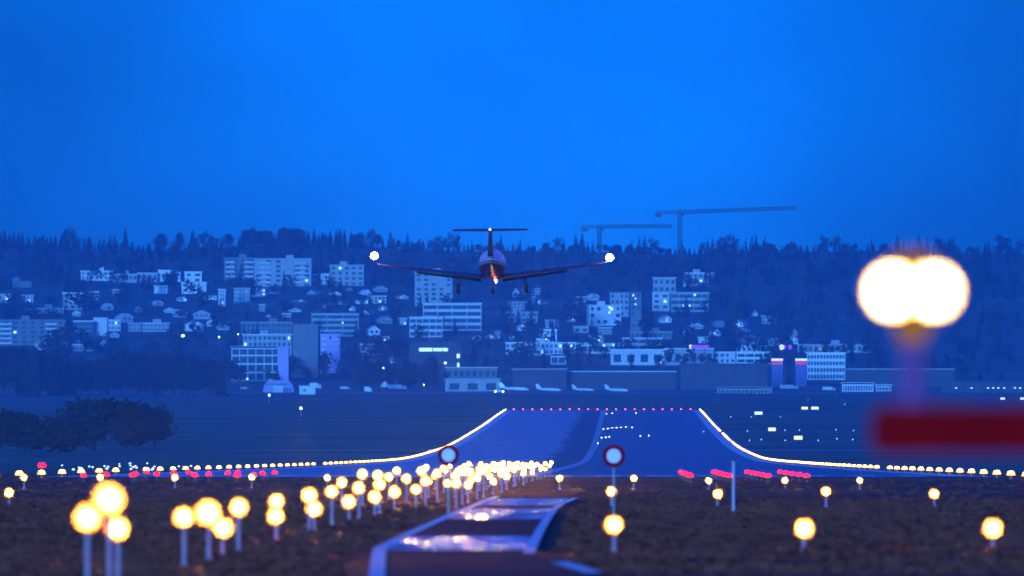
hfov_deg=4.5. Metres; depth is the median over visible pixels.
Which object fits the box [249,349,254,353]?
window
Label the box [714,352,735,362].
workshop
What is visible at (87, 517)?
approach light
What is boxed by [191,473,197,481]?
red barrette light
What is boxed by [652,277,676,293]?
house
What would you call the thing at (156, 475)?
red barrette light
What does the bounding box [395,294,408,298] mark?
house
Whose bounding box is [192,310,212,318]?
house
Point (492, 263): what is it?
turboprop aircraft
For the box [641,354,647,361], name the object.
hall door
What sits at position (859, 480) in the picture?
approach light
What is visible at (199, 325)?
chalet
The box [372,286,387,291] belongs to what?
house
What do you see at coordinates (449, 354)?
dark office
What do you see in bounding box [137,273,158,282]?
terraced house
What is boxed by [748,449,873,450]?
taxiway
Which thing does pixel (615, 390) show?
business jet
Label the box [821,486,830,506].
approach light
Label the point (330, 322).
window
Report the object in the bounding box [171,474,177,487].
approach light
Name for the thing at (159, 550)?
grass
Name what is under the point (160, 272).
cube house
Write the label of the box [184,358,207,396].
broadleaf tree
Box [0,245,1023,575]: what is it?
ground
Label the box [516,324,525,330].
house
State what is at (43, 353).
broadleaf tree
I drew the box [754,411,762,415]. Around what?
taxiway sign
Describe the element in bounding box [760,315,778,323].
house
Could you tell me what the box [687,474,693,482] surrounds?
red barrette light
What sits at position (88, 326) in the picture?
office block
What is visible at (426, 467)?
approach light
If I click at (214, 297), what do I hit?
house
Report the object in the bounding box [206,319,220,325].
chalet
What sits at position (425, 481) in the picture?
approach light
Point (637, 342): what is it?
office block
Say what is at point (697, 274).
building
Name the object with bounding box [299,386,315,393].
equipment hut
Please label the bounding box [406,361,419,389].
broadleaf tree
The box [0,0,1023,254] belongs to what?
sky
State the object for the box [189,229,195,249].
conifer tree
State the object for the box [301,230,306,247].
conifer tree
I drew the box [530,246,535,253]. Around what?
broadleaf tree
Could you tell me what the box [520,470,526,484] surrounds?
approach light
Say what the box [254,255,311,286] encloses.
apartment block
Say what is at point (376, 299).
house
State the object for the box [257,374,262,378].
window
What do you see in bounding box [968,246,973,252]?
broadleaf tree
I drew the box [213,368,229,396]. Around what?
conifer tree
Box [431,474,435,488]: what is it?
approach light
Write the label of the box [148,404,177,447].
broadleaf tree
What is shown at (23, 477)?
approach light
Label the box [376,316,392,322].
house
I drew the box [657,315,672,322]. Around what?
house
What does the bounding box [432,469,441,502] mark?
approach light
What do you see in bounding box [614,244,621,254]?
broadleaf tree
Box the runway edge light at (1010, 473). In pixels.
[1006,471,1014,478]
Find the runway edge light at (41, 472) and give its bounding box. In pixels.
[37,470,45,477]
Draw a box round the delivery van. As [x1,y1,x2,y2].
[364,387,371,392]
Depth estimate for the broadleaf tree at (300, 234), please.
8257.52 m
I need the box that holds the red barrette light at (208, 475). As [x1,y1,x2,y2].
[205,472,211,480]
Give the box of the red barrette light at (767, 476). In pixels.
[764,474,771,482]
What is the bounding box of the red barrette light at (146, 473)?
[144,471,149,478]
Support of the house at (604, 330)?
on the ground at (328, 423)
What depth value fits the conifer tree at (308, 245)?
8246.19 m
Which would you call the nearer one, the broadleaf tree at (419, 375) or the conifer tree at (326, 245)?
the broadleaf tree at (419, 375)
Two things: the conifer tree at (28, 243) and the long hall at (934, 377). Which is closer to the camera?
the long hall at (934, 377)
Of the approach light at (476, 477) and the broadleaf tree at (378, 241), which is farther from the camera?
the broadleaf tree at (378, 241)
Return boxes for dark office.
[408,338,462,376]
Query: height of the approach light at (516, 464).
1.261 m
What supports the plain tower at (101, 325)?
on the ground at (328, 423)
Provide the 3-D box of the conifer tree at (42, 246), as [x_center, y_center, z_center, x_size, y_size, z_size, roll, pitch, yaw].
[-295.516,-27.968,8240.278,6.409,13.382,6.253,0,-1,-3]
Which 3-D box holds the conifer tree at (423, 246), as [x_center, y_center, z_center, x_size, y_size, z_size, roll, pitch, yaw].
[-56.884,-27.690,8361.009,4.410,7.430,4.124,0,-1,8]
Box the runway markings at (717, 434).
[89,411,963,475]
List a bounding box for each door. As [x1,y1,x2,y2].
[273,386,282,391]
[449,383,458,389]
[468,383,477,389]
[486,383,495,389]
[614,354,620,361]
[627,354,634,361]
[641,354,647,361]
[654,354,661,361]
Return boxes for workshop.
[563,342,576,353]
[588,335,602,342]
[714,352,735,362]
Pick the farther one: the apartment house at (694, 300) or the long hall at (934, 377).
the apartment house at (694, 300)
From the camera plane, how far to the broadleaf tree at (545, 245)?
8317.54 m
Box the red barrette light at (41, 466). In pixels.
[37,463,46,474]
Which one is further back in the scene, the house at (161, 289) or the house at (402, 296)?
the house at (161, 289)
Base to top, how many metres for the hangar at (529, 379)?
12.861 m
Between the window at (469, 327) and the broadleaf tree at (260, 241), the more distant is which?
the broadleaf tree at (260, 241)
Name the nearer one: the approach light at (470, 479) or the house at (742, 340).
the approach light at (470, 479)
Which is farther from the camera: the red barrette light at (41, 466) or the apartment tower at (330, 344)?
the apartment tower at (330, 344)
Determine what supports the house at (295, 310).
on the ground at (328, 423)
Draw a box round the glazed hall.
[576,343,620,353]
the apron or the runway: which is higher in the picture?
the apron
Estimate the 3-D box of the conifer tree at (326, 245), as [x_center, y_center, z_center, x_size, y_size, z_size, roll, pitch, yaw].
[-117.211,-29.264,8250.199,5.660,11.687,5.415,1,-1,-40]
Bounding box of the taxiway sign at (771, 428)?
[768,427,775,430]
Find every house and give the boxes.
[8,278,32,287]
[21,295,33,302]
[72,310,84,315]
[80,267,112,280]
[89,291,98,299]
[100,303,113,309]
[108,319,122,330]
[109,332,119,337]
[111,289,122,295]
[113,270,137,282]
[114,313,133,321]
[128,323,140,331]
[133,305,146,312]
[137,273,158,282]
[141,319,170,331]
[152,301,163,305]
[154,285,169,293]
[157,270,181,281]
[163,308,175,312]
[172,309,187,317]
[175,296,186,300]
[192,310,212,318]
[204,296,217,299]
[215,324,228,329]
[233,288,250,302]
[252,288,266,296]
[258,304,265,311]
[265,313,278,316]
[282,313,291,317]
[288,308,301,311]
[293,299,305,301]
[307,290,321,294]
[312,273,329,284]
[359,289,370,294]
[359,344,377,351]
[360,298,368,303]
[362,309,374,314]
[365,326,380,334]
[368,296,386,303]
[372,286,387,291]
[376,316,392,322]
[378,305,389,310]
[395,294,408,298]
[399,318,408,324]
[485,333,497,338]
[494,330,504,337]
[504,308,537,322]
[507,301,525,309]
[512,287,519,297]
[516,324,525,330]
[521,288,540,294]
[537,297,548,304]
[539,329,557,341]
[545,319,559,327]
[586,301,621,325]
[587,294,599,300]
[597,327,612,333]
[608,292,629,316]
[629,328,672,339]
[651,292,669,310]
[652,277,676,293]
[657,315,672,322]
[670,292,709,312]
[685,323,703,328]
[697,336,710,342]
[708,328,719,335]
[711,320,725,326]
[735,320,747,326]
[739,335,759,343]
[751,310,759,315]
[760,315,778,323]
[768,337,784,345]
[790,328,797,335]
[790,336,798,343]
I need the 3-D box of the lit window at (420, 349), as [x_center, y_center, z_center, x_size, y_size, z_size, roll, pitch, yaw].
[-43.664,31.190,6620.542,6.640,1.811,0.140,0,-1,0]
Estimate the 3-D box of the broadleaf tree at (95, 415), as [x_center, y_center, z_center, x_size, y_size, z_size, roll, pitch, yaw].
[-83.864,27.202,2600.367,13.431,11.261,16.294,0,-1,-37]
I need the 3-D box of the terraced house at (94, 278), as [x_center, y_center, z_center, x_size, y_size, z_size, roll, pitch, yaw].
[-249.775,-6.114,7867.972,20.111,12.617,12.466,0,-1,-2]
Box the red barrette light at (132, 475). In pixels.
[129,473,135,481]
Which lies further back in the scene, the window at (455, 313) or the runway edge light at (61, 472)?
the window at (455, 313)
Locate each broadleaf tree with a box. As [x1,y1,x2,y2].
[0,345,35,395]
[0,346,7,395]
[0,407,30,446]
[0,410,58,456]
[26,345,47,393]
[44,414,90,454]
[56,397,122,450]
[74,358,99,396]
[105,345,142,396]
[107,397,168,448]
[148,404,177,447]
[168,350,194,396]
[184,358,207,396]
[202,359,226,395]
[241,229,259,247]
[256,229,265,246]
[261,230,275,244]
[277,227,292,247]
[290,226,306,247]
[349,233,362,249]
[355,356,364,390]
[359,357,373,387]
[370,367,383,390]
[373,234,382,246]
[396,239,401,248]
[397,366,408,387]
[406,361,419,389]
[417,365,426,389]
[420,359,433,389]
[426,353,439,386]
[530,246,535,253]
[543,243,549,250]
[549,247,555,255]
[568,245,575,253]
[603,244,608,250]
[608,246,613,252]
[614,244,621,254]
[720,243,730,253]
[765,243,775,251]
[852,244,858,250]
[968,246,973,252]
[995,247,1003,253]
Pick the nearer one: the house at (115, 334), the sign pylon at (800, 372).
the sign pylon at (800, 372)
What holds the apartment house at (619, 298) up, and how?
on the ground at (328, 423)
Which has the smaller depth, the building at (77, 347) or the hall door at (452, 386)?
the hall door at (452, 386)
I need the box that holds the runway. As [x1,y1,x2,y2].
[45,410,1001,476]
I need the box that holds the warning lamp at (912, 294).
[867,252,959,405]
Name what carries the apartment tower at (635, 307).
on the ground at (328, 423)
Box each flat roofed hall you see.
[240,318,292,334]
[242,330,292,356]
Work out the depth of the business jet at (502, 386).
6149.39 m
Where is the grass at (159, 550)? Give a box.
[0,475,1023,575]
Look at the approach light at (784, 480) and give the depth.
589.79 m
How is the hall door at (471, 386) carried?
in the hangar at (471, 384)
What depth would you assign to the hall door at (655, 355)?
6826.54 m
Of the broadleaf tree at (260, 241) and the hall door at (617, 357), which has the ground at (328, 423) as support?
the broadleaf tree at (260, 241)
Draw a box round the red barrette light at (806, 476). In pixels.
[803,474,809,481]
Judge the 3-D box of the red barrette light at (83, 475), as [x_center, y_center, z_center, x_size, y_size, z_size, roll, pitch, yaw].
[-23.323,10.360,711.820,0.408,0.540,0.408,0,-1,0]
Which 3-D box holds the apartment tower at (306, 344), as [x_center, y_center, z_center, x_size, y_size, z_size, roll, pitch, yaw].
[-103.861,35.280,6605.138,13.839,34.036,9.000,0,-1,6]
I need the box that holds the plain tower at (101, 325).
[93,317,108,345]
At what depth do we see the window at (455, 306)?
7257.95 m
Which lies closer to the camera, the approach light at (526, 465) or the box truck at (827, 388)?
the approach light at (526, 465)
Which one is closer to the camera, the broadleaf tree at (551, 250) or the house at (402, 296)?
the house at (402, 296)
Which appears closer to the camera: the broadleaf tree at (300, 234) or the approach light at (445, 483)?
the approach light at (445, 483)
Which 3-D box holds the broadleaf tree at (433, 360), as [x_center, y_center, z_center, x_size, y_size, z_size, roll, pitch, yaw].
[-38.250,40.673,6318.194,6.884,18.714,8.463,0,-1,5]
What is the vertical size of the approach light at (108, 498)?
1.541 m
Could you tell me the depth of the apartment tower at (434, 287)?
7542.29 m
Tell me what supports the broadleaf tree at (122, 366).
on the ground at (328, 423)
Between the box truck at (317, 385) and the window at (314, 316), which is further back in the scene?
the window at (314, 316)
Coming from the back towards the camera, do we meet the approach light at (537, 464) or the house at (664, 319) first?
the house at (664, 319)
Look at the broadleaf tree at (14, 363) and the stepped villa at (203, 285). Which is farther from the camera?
the stepped villa at (203, 285)
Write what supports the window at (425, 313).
in the office block at (466, 316)
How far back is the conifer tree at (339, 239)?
8272.34 m
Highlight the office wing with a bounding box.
[409,317,442,338]
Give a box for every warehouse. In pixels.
[610,349,665,364]
[665,348,714,364]
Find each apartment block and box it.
[0,316,65,344]
[223,254,253,279]
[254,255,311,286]
[310,313,359,336]
[329,261,364,285]
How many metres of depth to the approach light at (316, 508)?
290.97 m
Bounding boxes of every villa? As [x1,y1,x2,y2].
[0,294,9,308]
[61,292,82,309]
[181,278,207,293]
[184,271,202,281]
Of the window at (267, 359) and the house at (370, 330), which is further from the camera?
the house at (370, 330)
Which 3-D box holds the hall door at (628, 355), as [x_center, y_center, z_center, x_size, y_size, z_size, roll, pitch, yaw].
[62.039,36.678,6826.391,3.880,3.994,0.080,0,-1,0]
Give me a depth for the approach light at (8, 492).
420.04 m
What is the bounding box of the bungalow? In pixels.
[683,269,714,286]
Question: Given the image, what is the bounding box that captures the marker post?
[730,458,736,511]
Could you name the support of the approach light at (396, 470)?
on the ground at (328, 423)
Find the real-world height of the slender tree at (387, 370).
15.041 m
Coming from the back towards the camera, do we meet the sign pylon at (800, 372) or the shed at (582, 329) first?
the shed at (582, 329)
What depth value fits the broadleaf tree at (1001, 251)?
8285.25 m
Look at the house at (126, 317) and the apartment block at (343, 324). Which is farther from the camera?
the house at (126, 317)
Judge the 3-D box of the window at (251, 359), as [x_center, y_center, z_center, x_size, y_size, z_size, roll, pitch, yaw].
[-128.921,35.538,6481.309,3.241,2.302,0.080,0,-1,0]
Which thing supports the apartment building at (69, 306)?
on the ground at (328, 423)
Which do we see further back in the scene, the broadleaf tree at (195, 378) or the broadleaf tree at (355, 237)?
the broadleaf tree at (355, 237)
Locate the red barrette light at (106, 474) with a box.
[104,472,109,480]
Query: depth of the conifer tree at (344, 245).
8238.73 m
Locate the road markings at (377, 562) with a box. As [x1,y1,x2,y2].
[368,496,600,575]
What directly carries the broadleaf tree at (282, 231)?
on the ground at (328, 423)
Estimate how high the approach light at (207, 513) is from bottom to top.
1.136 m
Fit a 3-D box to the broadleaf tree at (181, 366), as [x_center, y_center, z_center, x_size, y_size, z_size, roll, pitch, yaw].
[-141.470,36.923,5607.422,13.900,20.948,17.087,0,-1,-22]
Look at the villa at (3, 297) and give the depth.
7516.12 m
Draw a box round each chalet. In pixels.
[183,321,204,330]
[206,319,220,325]
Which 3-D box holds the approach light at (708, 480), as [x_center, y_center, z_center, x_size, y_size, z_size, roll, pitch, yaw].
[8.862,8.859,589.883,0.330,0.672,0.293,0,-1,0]
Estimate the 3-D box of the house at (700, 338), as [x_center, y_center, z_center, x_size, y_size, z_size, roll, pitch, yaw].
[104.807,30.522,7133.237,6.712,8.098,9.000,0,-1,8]
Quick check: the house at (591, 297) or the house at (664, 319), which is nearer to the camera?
the house at (664, 319)
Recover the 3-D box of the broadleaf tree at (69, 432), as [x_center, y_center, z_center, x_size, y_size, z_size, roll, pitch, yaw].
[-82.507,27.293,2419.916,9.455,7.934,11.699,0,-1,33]
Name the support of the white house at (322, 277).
on the ground at (328, 423)
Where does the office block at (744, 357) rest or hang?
on the ground at (328, 423)
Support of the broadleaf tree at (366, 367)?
on the ground at (328, 423)
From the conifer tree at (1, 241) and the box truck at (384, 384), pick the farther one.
the conifer tree at (1, 241)
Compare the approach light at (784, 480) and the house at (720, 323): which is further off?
the house at (720, 323)
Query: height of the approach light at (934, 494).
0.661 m
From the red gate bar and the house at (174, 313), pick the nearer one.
the red gate bar
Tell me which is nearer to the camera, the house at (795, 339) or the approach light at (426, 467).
the approach light at (426, 467)
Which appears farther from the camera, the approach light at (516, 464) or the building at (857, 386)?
the building at (857, 386)
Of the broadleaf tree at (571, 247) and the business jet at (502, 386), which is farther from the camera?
the broadleaf tree at (571, 247)
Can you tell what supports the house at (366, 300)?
on the ground at (328, 423)
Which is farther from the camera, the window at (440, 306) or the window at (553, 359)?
the window at (440, 306)
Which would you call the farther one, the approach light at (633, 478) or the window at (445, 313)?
the window at (445, 313)
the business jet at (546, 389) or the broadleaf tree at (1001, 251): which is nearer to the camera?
the business jet at (546, 389)
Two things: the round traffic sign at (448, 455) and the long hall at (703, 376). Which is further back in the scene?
the long hall at (703, 376)
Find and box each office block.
[73,321,93,343]
[230,346,290,383]
[422,303,481,330]
[505,338,563,354]
[622,338,662,348]
[736,341,766,351]
[736,352,771,364]
[806,352,845,383]
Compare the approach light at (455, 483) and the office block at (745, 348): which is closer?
the approach light at (455, 483)
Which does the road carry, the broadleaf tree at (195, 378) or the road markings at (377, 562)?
the road markings at (377, 562)
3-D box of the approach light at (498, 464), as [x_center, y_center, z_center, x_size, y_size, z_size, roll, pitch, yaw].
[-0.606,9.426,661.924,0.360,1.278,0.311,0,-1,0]
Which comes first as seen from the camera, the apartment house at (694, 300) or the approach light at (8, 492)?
the approach light at (8, 492)
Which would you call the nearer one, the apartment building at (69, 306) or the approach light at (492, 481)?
the approach light at (492, 481)
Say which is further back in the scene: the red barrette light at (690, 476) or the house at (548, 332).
the house at (548, 332)
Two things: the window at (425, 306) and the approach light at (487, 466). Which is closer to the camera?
the approach light at (487, 466)
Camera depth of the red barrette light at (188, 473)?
807.14 m
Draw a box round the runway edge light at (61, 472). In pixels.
[58,470,65,476]
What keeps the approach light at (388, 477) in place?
on the ground at (328, 423)
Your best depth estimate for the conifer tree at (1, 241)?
8250.10 m
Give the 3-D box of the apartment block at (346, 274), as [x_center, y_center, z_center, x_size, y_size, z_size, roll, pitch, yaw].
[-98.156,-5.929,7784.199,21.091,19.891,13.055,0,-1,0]
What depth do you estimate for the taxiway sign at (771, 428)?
3180.37 m
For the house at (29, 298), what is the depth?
7582.41 m
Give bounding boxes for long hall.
[679,363,767,389]
[796,340,872,352]
[844,369,954,385]
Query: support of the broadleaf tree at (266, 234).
on the ground at (328, 423)
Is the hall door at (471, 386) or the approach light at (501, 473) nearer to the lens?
the approach light at (501, 473)
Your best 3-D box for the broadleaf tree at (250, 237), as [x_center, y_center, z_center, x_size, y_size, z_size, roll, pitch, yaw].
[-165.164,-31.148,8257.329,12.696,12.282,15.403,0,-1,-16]
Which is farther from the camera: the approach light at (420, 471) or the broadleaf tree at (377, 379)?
the broadleaf tree at (377, 379)
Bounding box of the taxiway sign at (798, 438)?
[794,436,802,440]
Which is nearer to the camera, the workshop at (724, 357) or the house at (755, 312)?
the workshop at (724, 357)
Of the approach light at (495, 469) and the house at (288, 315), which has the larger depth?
the house at (288, 315)
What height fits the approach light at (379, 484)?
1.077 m
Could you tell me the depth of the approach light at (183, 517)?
205.03 m
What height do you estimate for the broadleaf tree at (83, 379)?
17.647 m
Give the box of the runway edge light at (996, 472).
[992,470,1000,477]
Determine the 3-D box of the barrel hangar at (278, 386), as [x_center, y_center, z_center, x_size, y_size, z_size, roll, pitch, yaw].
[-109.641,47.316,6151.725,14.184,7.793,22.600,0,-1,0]
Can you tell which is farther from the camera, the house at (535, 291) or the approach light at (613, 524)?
the house at (535, 291)
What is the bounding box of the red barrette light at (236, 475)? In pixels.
[233,473,240,480]
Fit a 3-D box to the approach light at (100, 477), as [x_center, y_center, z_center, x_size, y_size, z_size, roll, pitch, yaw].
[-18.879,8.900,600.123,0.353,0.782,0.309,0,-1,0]
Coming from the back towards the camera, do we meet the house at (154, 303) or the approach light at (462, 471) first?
the house at (154, 303)
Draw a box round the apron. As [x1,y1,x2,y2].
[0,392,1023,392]
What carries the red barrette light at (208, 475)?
on the ground at (328, 423)
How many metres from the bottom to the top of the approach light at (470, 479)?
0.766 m
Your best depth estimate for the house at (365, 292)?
7669.05 m
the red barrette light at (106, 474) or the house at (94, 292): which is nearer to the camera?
the red barrette light at (106, 474)
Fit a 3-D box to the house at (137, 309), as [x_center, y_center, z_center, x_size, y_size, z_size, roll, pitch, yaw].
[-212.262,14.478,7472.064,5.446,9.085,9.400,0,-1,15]
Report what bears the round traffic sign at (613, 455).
on the ground at (328, 423)
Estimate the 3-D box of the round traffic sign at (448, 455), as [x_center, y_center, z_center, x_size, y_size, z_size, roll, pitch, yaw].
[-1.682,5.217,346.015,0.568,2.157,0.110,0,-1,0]
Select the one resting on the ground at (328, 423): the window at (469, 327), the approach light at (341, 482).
the approach light at (341, 482)
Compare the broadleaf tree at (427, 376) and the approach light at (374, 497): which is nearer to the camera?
the approach light at (374, 497)
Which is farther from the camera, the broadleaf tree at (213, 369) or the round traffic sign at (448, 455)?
the broadleaf tree at (213, 369)
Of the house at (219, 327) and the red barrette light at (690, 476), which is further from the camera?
the house at (219, 327)
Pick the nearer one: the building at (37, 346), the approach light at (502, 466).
the approach light at (502, 466)
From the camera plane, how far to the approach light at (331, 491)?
308.81 m
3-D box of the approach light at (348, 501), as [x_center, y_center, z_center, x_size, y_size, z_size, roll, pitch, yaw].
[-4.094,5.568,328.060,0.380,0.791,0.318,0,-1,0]
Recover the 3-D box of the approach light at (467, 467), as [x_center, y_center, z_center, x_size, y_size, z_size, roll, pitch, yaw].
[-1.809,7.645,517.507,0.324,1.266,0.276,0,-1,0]
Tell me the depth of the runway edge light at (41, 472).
821.59 m
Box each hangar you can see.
[263,380,294,391]
[444,378,500,390]
[512,369,567,389]
[567,371,676,388]
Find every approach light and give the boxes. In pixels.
[4,488,13,503]
[20,474,27,488]
[72,502,102,575]
[90,481,125,575]
[97,473,103,483]
[104,516,128,575]
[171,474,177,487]
[172,506,193,565]
[193,499,221,559]
[212,517,233,554]
[229,497,248,549]
[248,474,254,487]
[266,507,283,539]
[268,493,283,507]
[301,487,317,530]
[305,500,322,529]
[323,474,330,486]
[325,485,337,524]
[336,477,346,506]
[341,494,355,519]
[352,481,364,518]
[356,469,367,504]
[368,490,380,514]
[372,470,383,506]
[374,478,385,512]
[384,472,392,498]
[389,486,400,508]
[392,466,400,485]
[401,473,410,501]
[410,484,420,506]
[416,466,425,498]
[420,476,430,505]
[423,464,429,475]
[427,478,432,497]
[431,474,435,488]
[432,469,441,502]
[440,465,446,492]
[443,479,450,487]
[450,471,459,496]
[450,478,460,508]
[458,467,466,505]
[463,465,469,494]
[464,480,472,502]
[467,476,474,492]
[472,473,480,499]
[476,468,481,490]
[478,461,483,482]
[480,467,487,496]
[483,464,489,488]
[485,473,492,486]
[489,478,496,493]
[492,466,498,485]
[496,462,502,484]
[497,469,504,492]
[499,464,505,490]
[503,472,510,489]
[510,466,516,486]
[513,462,518,485]
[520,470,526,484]
[523,463,528,481]
[535,462,539,478]
[543,461,547,476]
[556,474,562,488]
[604,515,622,551]
[606,486,616,505]
[630,474,637,488]
[705,477,711,489]
[713,489,722,504]
[781,477,788,488]
[794,518,814,549]
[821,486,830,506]
[856,477,862,488]
[929,489,938,505]
[982,518,1002,548]
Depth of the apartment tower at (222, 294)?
7510.36 m
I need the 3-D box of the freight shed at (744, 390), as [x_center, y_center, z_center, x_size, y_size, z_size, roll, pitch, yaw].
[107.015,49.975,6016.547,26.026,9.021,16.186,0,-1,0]
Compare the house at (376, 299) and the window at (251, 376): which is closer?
the window at (251, 376)
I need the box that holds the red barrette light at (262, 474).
[259,472,265,479]
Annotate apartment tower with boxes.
[217,289,226,308]
[292,324,320,377]
[320,334,341,372]
[413,268,451,305]
[630,292,641,330]
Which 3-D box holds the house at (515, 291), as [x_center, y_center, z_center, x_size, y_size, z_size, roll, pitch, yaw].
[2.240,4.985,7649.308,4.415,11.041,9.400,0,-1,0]
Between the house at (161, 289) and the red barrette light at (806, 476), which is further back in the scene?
the house at (161, 289)
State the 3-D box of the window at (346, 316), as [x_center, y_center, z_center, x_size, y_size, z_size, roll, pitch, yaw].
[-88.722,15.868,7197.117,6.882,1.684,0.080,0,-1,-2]
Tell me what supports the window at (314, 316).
in the apartment block at (343, 324)
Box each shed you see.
[573,326,588,332]
[716,387,772,393]
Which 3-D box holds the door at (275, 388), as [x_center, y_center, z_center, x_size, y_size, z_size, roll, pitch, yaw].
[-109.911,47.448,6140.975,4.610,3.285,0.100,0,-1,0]
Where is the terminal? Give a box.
[940,381,1023,391]
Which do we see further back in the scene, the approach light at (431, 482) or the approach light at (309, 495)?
the approach light at (431, 482)
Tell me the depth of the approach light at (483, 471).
493.12 m
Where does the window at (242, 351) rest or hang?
in the office block at (257, 361)
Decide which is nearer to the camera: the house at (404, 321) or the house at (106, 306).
the house at (404, 321)
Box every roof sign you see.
[689,345,708,348]
[779,345,791,353]
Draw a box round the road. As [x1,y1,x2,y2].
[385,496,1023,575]
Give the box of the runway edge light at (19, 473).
[15,471,22,478]
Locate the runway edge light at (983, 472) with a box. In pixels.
[980,470,987,476]
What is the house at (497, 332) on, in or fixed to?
on the ground at (328, 423)
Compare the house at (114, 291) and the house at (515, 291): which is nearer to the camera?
the house at (515, 291)
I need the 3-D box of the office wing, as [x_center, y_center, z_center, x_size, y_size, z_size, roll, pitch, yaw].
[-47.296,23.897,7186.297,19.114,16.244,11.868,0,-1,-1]
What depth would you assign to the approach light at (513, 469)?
614.72 m
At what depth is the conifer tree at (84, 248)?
8265.55 m
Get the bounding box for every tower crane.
[581,224,671,265]
[655,206,795,279]
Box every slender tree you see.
[151,231,170,247]
[175,230,186,246]
[222,232,236,245]
[377,360,384,389]
[384,361,391,384]
[387,370,394,384]
[397,368,404,389]
[433,364,439,389]
[443,370,447,385]
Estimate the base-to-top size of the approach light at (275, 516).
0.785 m
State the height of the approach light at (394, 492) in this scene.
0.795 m
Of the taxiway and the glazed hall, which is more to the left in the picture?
the glazed hall
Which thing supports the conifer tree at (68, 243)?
on the ground at (328, 423)
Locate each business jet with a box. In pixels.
[498,382,528,391]
[536,384,560,392]
[572,384,593,391]
[603,384,628,392]
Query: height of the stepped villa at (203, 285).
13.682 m
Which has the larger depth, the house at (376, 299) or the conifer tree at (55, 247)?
the conifer tree at (55, 247)
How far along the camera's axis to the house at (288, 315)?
7389.32 m
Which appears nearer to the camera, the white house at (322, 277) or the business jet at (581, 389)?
the business jet at (581, 389)
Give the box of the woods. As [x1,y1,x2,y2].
[0,226,1023,384]
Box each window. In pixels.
[232,349,238,353]
[240,349,246,353]
[240,357,246,361]
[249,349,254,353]
[249,357,254,361]
[249,374,254,378]
[257,349,262,353]
[257,357,262,361]
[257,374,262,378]
[265,349,270,353]
[265,357,270,361]
[313,315,325,317]
[329,315,340,317]
[329,321,340,323]
[329,326,340,328]
[345,315,356,317]
[345,321,355,323]
[419,348,431,350]
[424,305,435,308]
[424,312,435,315]
[439,305,450,308]
[439,312,450,315]
[442,325,450,328]
[454,305,464,308]
[454,312,464,315]
[468,305,479,308]
[468,312,479,315]
[468,319,479,321]
[468,326,479,328]
[551,357,557,361]
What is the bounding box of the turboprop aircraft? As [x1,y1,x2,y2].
[371,228,612,294]
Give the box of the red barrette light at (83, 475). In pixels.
[80,473,86,482]
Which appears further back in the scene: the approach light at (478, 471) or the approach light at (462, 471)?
the approach light at (478, 471)
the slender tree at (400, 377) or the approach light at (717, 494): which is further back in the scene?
the slender tree at (400, 377)
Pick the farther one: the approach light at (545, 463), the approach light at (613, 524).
the approach light at (545, 463)
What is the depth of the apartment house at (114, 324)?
7260.15 m
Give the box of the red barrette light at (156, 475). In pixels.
[153,472,159,479]
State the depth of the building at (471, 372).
6400.32 m
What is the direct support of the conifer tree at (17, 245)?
on the ground at (328, 423)
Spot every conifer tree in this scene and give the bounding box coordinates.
[0,232,4,250]
[2,229,8,249]
[7,232,13,248]
[10,231,15,248]
[13,232,20,251]
[19,231,26,251]
[26,236,31,249]
[39,234,44,252]
[52,233,57,250]
[56,353,79,396]
[65,235,70,250]
[74,238,80,250]
[82,237,86,251]
[123,227,128,248]
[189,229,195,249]
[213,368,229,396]
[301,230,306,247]
[305,230,312,249]
[311,229,317,245]
[322,233,329,249]
[328,230,332,246]
[335,229,342,247]
[341,228,347,250]
[421,240,425,249]
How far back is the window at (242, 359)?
6480.62 m
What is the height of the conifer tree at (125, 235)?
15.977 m
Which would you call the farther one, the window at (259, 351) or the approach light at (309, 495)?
the window at (259, 351)
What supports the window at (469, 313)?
in the office block at (466, 316)
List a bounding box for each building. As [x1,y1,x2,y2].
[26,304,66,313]
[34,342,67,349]
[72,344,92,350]
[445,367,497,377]
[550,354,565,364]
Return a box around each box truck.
[309,383,320,388]
[379,381,389,387]
[389,385,405,389]
[780,385,797,389]
[822,387,834,390]
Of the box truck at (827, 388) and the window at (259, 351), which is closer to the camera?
the box truck at (827, 388)
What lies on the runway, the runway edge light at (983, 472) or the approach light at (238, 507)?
the runway edge light at (983, 472)
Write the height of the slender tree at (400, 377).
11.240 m
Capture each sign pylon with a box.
[771,359,782,385]
[795,359,806,385]
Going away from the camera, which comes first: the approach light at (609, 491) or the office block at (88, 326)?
the approach light at (609, 491)
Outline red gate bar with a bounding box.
[870,406,1023,453]
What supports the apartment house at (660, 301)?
on the ground at (328, 423)
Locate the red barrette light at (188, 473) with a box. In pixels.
[186,471,191,478]
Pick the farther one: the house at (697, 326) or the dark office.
the house at (697, 326)
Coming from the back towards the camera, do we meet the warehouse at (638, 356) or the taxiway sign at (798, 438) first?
the warehouse at (638, 356)
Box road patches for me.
[386,498,570,549]
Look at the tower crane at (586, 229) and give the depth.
7999.56 m
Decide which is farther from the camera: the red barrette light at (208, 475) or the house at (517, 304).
the house at (517, 304)
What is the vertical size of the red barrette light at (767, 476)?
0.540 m
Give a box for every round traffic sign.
[438,444,458,514]
[602,444,624,514]
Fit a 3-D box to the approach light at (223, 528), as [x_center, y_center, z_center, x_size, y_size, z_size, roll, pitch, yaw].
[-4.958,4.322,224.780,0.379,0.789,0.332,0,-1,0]

